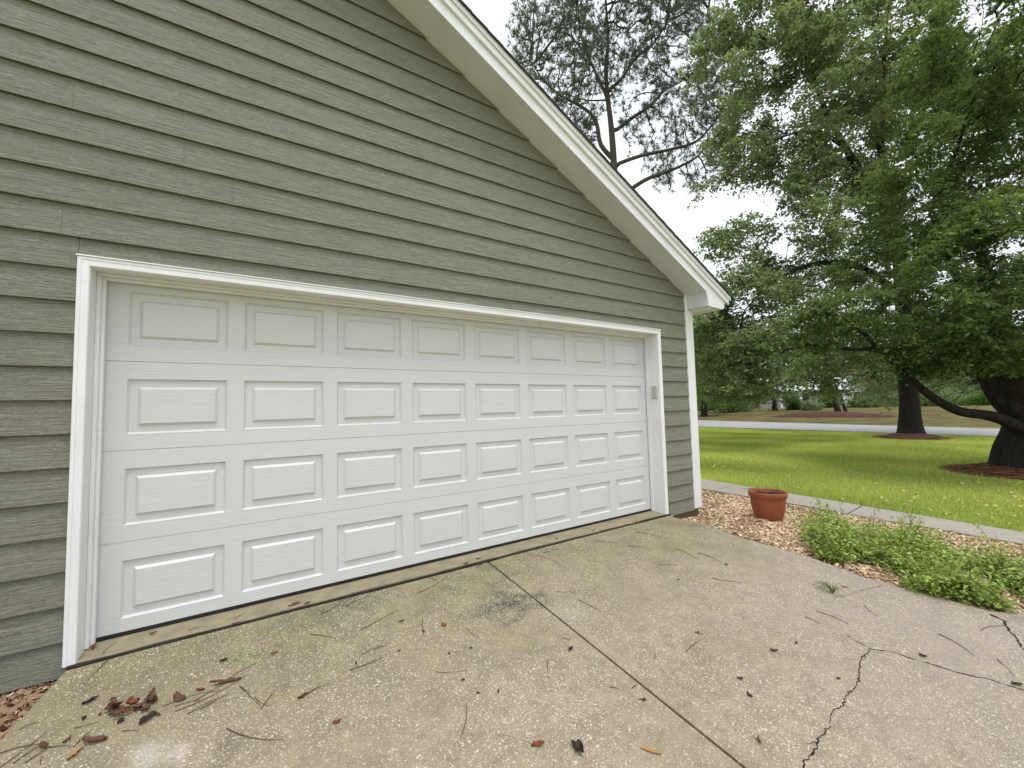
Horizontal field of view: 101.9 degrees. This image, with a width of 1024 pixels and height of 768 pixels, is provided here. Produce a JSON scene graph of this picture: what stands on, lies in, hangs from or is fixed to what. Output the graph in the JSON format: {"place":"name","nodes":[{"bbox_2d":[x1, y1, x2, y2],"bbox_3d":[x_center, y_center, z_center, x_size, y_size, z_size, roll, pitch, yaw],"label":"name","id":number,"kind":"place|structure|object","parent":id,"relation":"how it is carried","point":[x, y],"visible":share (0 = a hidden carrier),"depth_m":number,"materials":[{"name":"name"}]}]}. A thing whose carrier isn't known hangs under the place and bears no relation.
{"place":"outdoors","nodes":[
{"label":"outdoors","id":0,"kind":"place"},
{"bbox_2d":[62,511,665,674],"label":"garage floor","id":1,"kind":"structure","parent":0,"point":[125,643],"depth_m":2.89,"materials":[{"name":"concrete"}]},
{"bbox_2d":[66,514,674,670],"bbox_3d":[-0.224,1.518,3.479,4.935,0.070,0.110,1,-4,-33],"label":"floor joint","id":2,"kind":"object","parent":1,"relation":"on","point":[77,665],"visible":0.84,"depth_m":2.79,"materials":[{"name":"grey concrete"}]},
{"bbox_2d":[0,563,741,767],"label":"driveway","id":3,"kind":"structure","parent":0,"point":[404,706],"depth_m":1.93,"materials":[{"name":"concrete"}]},
{"bbox_2d":[0,731,46,766],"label":"pine straw strand","id":4,"kind":"object","parent":3,"relation":"on","point":[21,751],"visible":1,"depth_m":1.63},
{"bbox_2d":[39,740,48,747],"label":"dead leaf","id":5,"kind":"object","parent":3,"relation":"on","point":[43,744],"visible":1,"depth_m":1.66,"materials":[{"name":"brown plant"}]},
{"bbox_2d":[66,745,82,759],"bbox_3d":[-1.713,1.444,1.626,0.023,0.010,0.060,-10,1,5],"label":"dead leaf","id":6,"kind":"object","parent":3,"relation":"on","point":[75,751],"visible":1,"depth_m":1.63,"materials":[{"name":"orange plant"}]},
{"bbox_2d":[82,695,98,704],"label":"dead leaf","id":7,"kind":"object","parent":3,"relation":"on","point":[90,699],"visible":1,"depth_m":1.90,"materials":[{"name":"black plant"}]},
{"bbox_2d":[82,734,107,741],"bbox_3d":[-1.694,1.439,1.684,0.085,0.019,0.038,7,-9,-6],"label":"dead leaf","id":8,"kind":"object","parent":3,"relation":"on","point":[87,738],"visible":1,"depth_m":1.69,"materials":[{"name":"brown plant"}]},
{"bbox_2d":[104,702,114,709],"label":"dead leaf","id":9,"kind":"object","parent":3,"relation":"on","point":[108,707],"visible":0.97,"depth_m":1.85,"materials":[{"name":"brown plant"}]},
{"bbox_2d":[109,699,120,706],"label":"dead leaf","id":10,"kind":"object","parent":3,"relation":"on","point":[116,703],"visible":1,"depth_m":1.86,"materials":[{"name":"brown plant"}]},
{"bbox_2d":[113,707,124,716],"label":"dead leaf","id":11,"kind":"object","parent":3,"relation":"on","point":[119,712],"visible":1,"depth_m":1.82,"materials":[{"name":"brown plant"}]},
{"bbox_2d":[125,697,139,704],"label":"dead leaf","id":12,"kind":"object","parent":3,"relation":"on","point":[133,702],"visible":1,"depth_m":1.87,"materials":[{"name":"red plant"}]},
{"bbox_2d":[132,700,144,710],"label":"dead leaf","id":13,"kind":"object","parent":3,"relation":"on","point":[137,706],"visible":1,"depth_m":1.85,"materials":[{"name":"brown plant"}]},
{"bbox_2d":[140,703,150,710],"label":"dead leaf","id":14,"kind":"object","parent":3,"relation":"on","point":[144,707],"visible":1,"depth_m":1.85,"materials":[{"name":"brown plant"}]},
{"bbox_2d":[139,710,155,724],"bbox_3d":[-1.583,1.443,1.796,0.040,0.020,0.075,-5,-3,5],"label":"dead leaf","id":15,"kind":"object","parent":3,"relation":"on","point":[144,718],"visible":1,"depth_m":1.80,"materials":[{"name":"plant"}]},
{"bbox_2d":[143,694,154,700],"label":"dead leaf","id":16,"kind":"object","parent":3,"relation":"on","point":[149,697],"visible":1,"depth_m":1.90,"materials":[{"name":"brown plant"}]},
{"bbox_2d":[148,687,155,695],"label":"dead leaf","id":17,"kind":"object","parent":3,"relation":"on","point":[152,691],"visible":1,"depth_m":1.94,"materials":[{"name":"brown plant"}]},
{"bbox_2d":[173,691,185,700],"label":"dead leaf","id":18,"kind":"object","parent":3,"relation":"on","point":[177,696],"visible":1,"depth_m":1.92,"materials":[{"name":"brown plant"}]},
{"bbox_2d":[175,676,244,711],"bbox_3d":[-1.403,1.456,1.955,0.028,0.010,0.291,-4,-4,35],"label":"pine straw strand","id":19,"kind":"object","parent":3,"relation":"on","point":[205,698],"visible":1,"depth_m":1.92},
{"bbox_2d":[209,677,240,682],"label":"dead leaf","id":20,"kind":"object","parent":3,"relation":"on","point":[224,680],"visible":1,"depth_m":2.03,"materials":[{"name":"brown plant"}]},
{"bbox_2d":[226,728,281,739],"bbox_3d":[-1.075,1.455,1.718,0.276,0.014,0.024,-2,-3,12],"label":"pine straw strand","id":21,"kind":"object","parent":3,"relation":"on","point":[251,737],"visible":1,"depth_m":1.71},
{"bbox_2d":[298,683,328,698],"bbox_3d":[-0.946,1.453,1.974,0.030,0.014,0.142,-5,-5,44],"label":"dead leaf","id":22,"kind":"object","parent":3,"relation":"on","point":[302,695],"visible":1,"depth_m":1.95,"materials":[{"name":"brown plant"}]},
{"bbox_2d":[531,740,543,745],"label":"dead leaf","id":23,"kind":"object","parent":3,"relation":"on","point":[538,742],"visible":1,"depth_m":1.69,"materials":[{"name":"red plant"}]},
{"bbox_2d":[571,738,583,752],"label":"dead leaf","id":24,"kind":"object","parent":3,"relation":"on","point":[578,745],"visible":1,"depth_m":1.67,"materials":[{"name":"grey plant"}]},
{"bbox_2d":[640,746,661,753],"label":"dead leaf","id":25,"kind":"object","parent":3,"relation":"on","point":[650,749],"visible":1,"depth_m":1.66,"materials":[{"name":"orange plant"}]},
{"bbox_2d":[701,479,733,491],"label":"walkway","id":26,"kind":"structure","parent":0,"point":[710,485],"depth_m":7.24,"materials":[{"name":"concrete"}]},
{"bbox_2d":[462,0,1023,368],"label":"sky","id":27,"kind":"structure","parent":0,"point":[686,224],"materials":[{"name":"white"}]},
{"bbox_2d":[489,515,1023,767],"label":"driveway","id":28,"kind":"structure","parent":0,"point":[897,710],"depth_m":2.34,"materials":[{"name":"concrete"}]},
{"bbox_2d":[812,581,843,593],"bbox_3d":[2.276,1.462,2.994,0.182,0.069,0.242,-3,-4,25],"label":"grass tuft","id":29,"kind":"object","parent":28,"relation":"on","point":[832,590],"visible":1,"depth_m":2.98,"materials":[{"name":"green plant"}]},
{"bbox_2d":[802,649,869,767],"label":"crack","id":30,"kind":"object","parent":28,"relation":"on","point":[813,751],"visible":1,"depth_m":1.85,"materials":[{"name":"black concrete"}]},
{"bbox_2d":[847,635,1023,689],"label":"crack","id":31,"kind":"object","parent":28,"relation":"on","point":[940,666],"visible":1,"depth_m":2.17,"materials":[{"name":"black concrete"}]},
{"bbox_2d":[990,614,1023,649],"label":"crack","id":32,"kind":"object","parent":28,"relation":"on","point":[1008,628],"visible":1,"depth_m":2.53,"materials":[{"name":"black concrete"}]},
{"bbox_2d":[713,485,860,514],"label":"walkway","id":33,"kind":"structure","parent":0,"point":[795,499],"depth_m":5.92,"materials":[{"name":"concrete"}]},
{"bbox_2d":[698,420,999,435],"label":"road","id":34,"kind":"structure","parent":0,"point":[867,428],"depth_m":22.70,"materials":[{"name":"grey asphalt"}]},
{"bbox_2d":[697,402,1023,541],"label":"ground","id":35,"kind":"structure","parent":0,"point":[935,416],"depth_m":17.36,"materials":[{"name":"green plant"}]},
{"bbox_2d":[0,680,55,739],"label":"gravel bed","id":36,"kind":"object","parent":35,"relation":"on","point":[6,710],"depth_m":1.97,"materials":[{"name":"beige gravel"}]},
{"bbox_2d":[0,0,734,695],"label":"house","id":37,"kind":"structure","parent":35,"relation":"on","point":[300,296],"depth_m":2.94,"materials":[{"name":"green paint"}]},
{"bbox_2d":[96,281,650,641],"bbox_3d":[-0.376,0.424,3.746,4.877,2.133,0.054,1,-4,-33],"label":"garage door","id":38,"kind":"structure","parent":37,"relation":"in","point":[255,450],"depth_m":3.08,"materials":[{"name":"white metal"}]},
{"bbox_2d":[504,0,764,201],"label":"pine tree","id":39,"kind":"object","parent":35,"relation":"on","point":[570,21],"visible":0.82,"depth_m":25.11,"materials":[{"name":"green plant"}]},
{"bbox_2d":[697,400,728,410],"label":"bush","id":40,"kind":"object","parent":35,"relation":"on","point":[698,408],"visible":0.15,"depth_m":59.45,"materials":[{"name":"green plant"}]},
{"bbox_2d":[693,322,738,416],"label":"broadleaf tree","id":41,"kind":"object","parent":35,"relation":"on","point":[704,412],"visible":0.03,"depth_m":45.71,"materials":[{"name":"green plant"}]},
{"bbox_2d":[707,394,754,412],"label":"bush","id":42,"kind":"object","parent":35,"relation":"on","point":[732,408],"visible":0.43,"depth_m":51.02,"materials":[{"name":"green plant"}]},
{"bbox_2d":[730,393,755,409],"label":"bush","id":43,"kind":"object","parent":35,"relation":"on","point":[749,405],"visible":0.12,"depth_m":57.96,"materials":[{"name":"green plant"}]},
{"bbox_2d":[755,370,794,410],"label":"broadleaf tree","id":44,"kind":"object","parent":35,"relation":"on","point":[773,407],"visible":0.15,"depth_m":49.80,"materials":[{"name":"green plant"}]},
{"bbox_2d":[783,394,803,409],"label":"bush","id":45,"kind":"object","parent":35,"relation":"on","point":[795,403],"visible":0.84,"depth_m":49.64,"materials":[{"name":"green plant"}]},
{"bbox_2d":[742,376,868,407],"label":"house","id":46,"kind":"structure","parent":35,"relation":"on","point":[804,399],"depth_m":60.01,"materials":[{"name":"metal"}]},
{"bbox_2d":[802,393,809,401],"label":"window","id":47,"kind":"structure","parent":46,"relation":"in","point":[807,398],"depth_m":60.04,"materials":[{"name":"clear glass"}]},
{"bbox_2d":[800,399,824,410],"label":"bush","id":48,"kind":"object","parent":35,"relation":"on","point":[811,406],"visible":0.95,"depth_m":46.60,"materials":[{"name":"green plant"}]},
{"bbox_2d":[784,329,846,376],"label":"broadleaf tree","id":49,"kind":"object","parent":35,"relation":"on","point":[813,368],"visible":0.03,"depth_m":84.24,"materials":[{"name":"green plant"}]},
{"bbox_2d":[797,331,850,411],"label":"leaning tree","id":50,"kind":"object","parent":35,"relation":"on","point":[837,409],"visible":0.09,"depth_m":41.84,"materials":[{"name":"brown plant"}]},
{"bbox_2d":[804,337,847,410],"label":"leaning tree","id":51,"kind":"object","parent":35,"relation":"on","point":[844,407],"visible":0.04,"depth_m":41.89,"materials":[{"name":"brown plant"}]},
{"bbox_2d":[820,397,840,407],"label":"bush","id":52,"kind":"object","parent":35,"relation":"on","point":[828,403],"visible":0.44,"depth_m":53.67,"materials":[{"name":"green plant"}]},
{"bbox_2d":[771,411,897,417],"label":"mulch bank","id":53,"kind":"structure","parent":35,"relation":"on","point":[828,414],"depth_m":35.12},
{"bbox_2d":[677,0,1023,433],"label":"broadleaf tree","id":54,"kind":"object","parent":35,"relation":"on","point":[799,29],"visible":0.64,"depth_m":15.01,"materials":[{"name":"green plant"}]},
{"bbox_2d":[682,489,1023,612],"bbox_3d":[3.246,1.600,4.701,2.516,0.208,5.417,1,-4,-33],"label":"wood chips","id":55,"kind":"object","parent":35,"relation":"on","point":[790,535],"visible":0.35,"depth_m":4.36,"materials":[{"name":"beige wood"}]},
{"bbox_2d":[744,487,787,520],"bbox_3d":[2.991,1.405,4.885,0.410,0.374,0.453,1,-4,-33],"label":"flower pot","id":56,"kind":"object","parent":55,"relation":"on","point":[769,504],"visible":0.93,"depth_m":4.74,"materials":[{"name":"ceramic"}]},
{"bbox_2d":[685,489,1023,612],"bbox_3d":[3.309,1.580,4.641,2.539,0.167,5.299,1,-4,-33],"label":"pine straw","id":57,"kind":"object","parent":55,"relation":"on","point":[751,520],"visible":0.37,"depth_m":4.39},
{"bbox_2d":[860,502,889,535],"bbox_3d":[3.669,1.388,4.219,0.300,0.384,0.145,-1,-3,-1],"label":"seedling","id":58,"kind":"object","parent":55,"relation":"on","point":[873,505],"visible":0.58,"depth_m":4.21,"materials":[{"name":"green plant"}]},
{"bbox_2d":[786,498,1023,613],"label":"weeds","id":59,"kind":"object","parent":55,"relation":"on","point":[909,561],"visible":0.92,"depth_m":3.40,"materials":[{"name":"green plant"}]},
{"bbox_2d":[896,493,924,527],"bbox_3d":[3.931,1.326,4.095,0.253,0.503,0.135,-1,-3,-14],"label":"seedling","id":60,"kind":"object","parent":55,"relation":"on","point":[912,508],"visible":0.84,"depth_m":4.08,"materials":[{"name":"green plant"}]},
{"bbox_2d":[961,519,988,541],"bbox_3d":[4.567,1.461,4.093,0.283,0.258,0.063,-1,-3,-9],"label":"seedling","id":61,"kind":"object","parent":55,"relation":"on","point":[978,526],"visible":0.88,"depth_m":4.10,"materials":[{"name":"green plant"}]},
{"bbox_2d":[696,362,1019,407],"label":"woods","id":62,"kind":"object","parent":35,"relation":"on","point":[886,382],"visible":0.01,"depth_m":97.73,"materials":[{"name":"green plant"}]},
{"bbox_2d":[698,427,1023,531],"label":"grass","id":63,"kind":"structure","parent":35,"relation":"on","point":[843,490],"depth_m":8.71,"materials":[{"name":"green plant"}]},
{"bbox_2d":[844,395,882,407],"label":"bush","id":64,"kind":"object","parent":35,"relation":"on","point":[861,404],"visible":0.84,"depth_m":49.67,"materials":[{"name":"green plant"}]},
{"bbox_2d":[831,336,896,394],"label":"broadleaf tree","id":65,"kind":"object","parent":35,"relation":"on","point":[874,376],"visible":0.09,"depth_m":68.81,"materials":[{"name":"green plant"}]},
{"bbox_2d":[853,386,895,400],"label":"bush","id":66,"kind":"object","parent":35,"relation":"on","point":[876,393],"visible":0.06,"depth_m":58.12,"materials":[{"name":"green plant"}]},
{"bbox_2d":[871,389,898,406],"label":"bush","id":67,"kind":"object","parent":35,"relation":"on","point":[884,403],"visible":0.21,"depth_m":52.34,"materials":[{"name":"green plant"}]},
{"bbox_2d":[883,433,942,439],"bbox_3d":[15.463,1.997,16.102,1.955,0.307,1.934,1,-4,-33],"label":"tree mulch ring","id":68,"kind":"object","parent":35,"relation":"on","point":[913,436],"visible":0.58,"depth_m":15.57,"materials":[{"name":"brown wood"}]},
{"bbox_2d":[889,388,957,405],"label":"bush","id":69,"kind":"object","parent":35,"relation":"on","point":[926,402],"visible":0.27,"depth_m":47.18,"materials":[{"name":"green plant"}]},
{"bbox_2d":[872,433,1023,478],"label":"pine straw","id":70,"kind":"object","parent":35,"relation":"on","point":[957,467],"visible":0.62,"depth_m":8.14,"materials":[{"name":"brown plant"}]},
{"bbox_2d":[919,352,977,392],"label":"broadleaf tree","id":71,"kind":"object","parent":35,"relation":"on","point":[938,381],"visible":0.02,"depth_m":73.86,"materials":[{"name":"green plant"}]},
{"bbox_2d":[927,382,977,402],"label":"bush","id":72,"kind":"object","parent":35,"relation":"on","point":[972,392],"visible":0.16,"depth_m":58.88,"materials":[{"name":"green plant"}]},
{"bbox_2d":[935,386,987,404],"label":"bush","id":73,"kind":"object","parent":35,"relation":"on","point":[955,395],"visible":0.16,"depth_m":49.81,"materials":[{"name":"green plant"}]},
{"bbox_2d":[950,383,986,400],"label":"bush","id":74,"kind":"object","parent":35,"relation":"on","point":[975,392],"visible":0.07,"depth_m":62.66,"materials":[{"name":"green plant"}]},
{"bbox_2d":[952,390,990,405],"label":"bush","id":75,"kind":"object","parent":35,"relation":"on","point":[969,400],"visible":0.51,"depth_m":46.13,"materials":[{"name":"green plant"}]},
{"bbox_2d":[932,358,1022,392],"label":"broadleaf tree","id":76,"kind":"object","parent":35,"relation":"on","point":[973,383],"visible":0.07,"depth_m":65.84,"materials":[{"name":"green plant"}]},
{"bbox_2d":[960,464,1023,479],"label":"tree mulch ring","id":77,"kind":"object","parent":35,"relation":"on","point":[1015,471],"visible":0.27,"depth_m":7.77,"materials":[{"name":"brown wood"}]},
{"bbox_2d":[751,0,1023,469],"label":"broadleaf tree","id":78,"kind":"object","parent":77,"relation":"on","point":[977,324],"visible":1,"depth_m":7.79,"materials":[{"name":"green plant"}]},
{"bbox_2d":[849,506,1023,544],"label":"walkway","id":79,"kind":"structure","parent":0,"point":[1001,534],"depth_m":4.66,"materials":[{"name":"concrete"}]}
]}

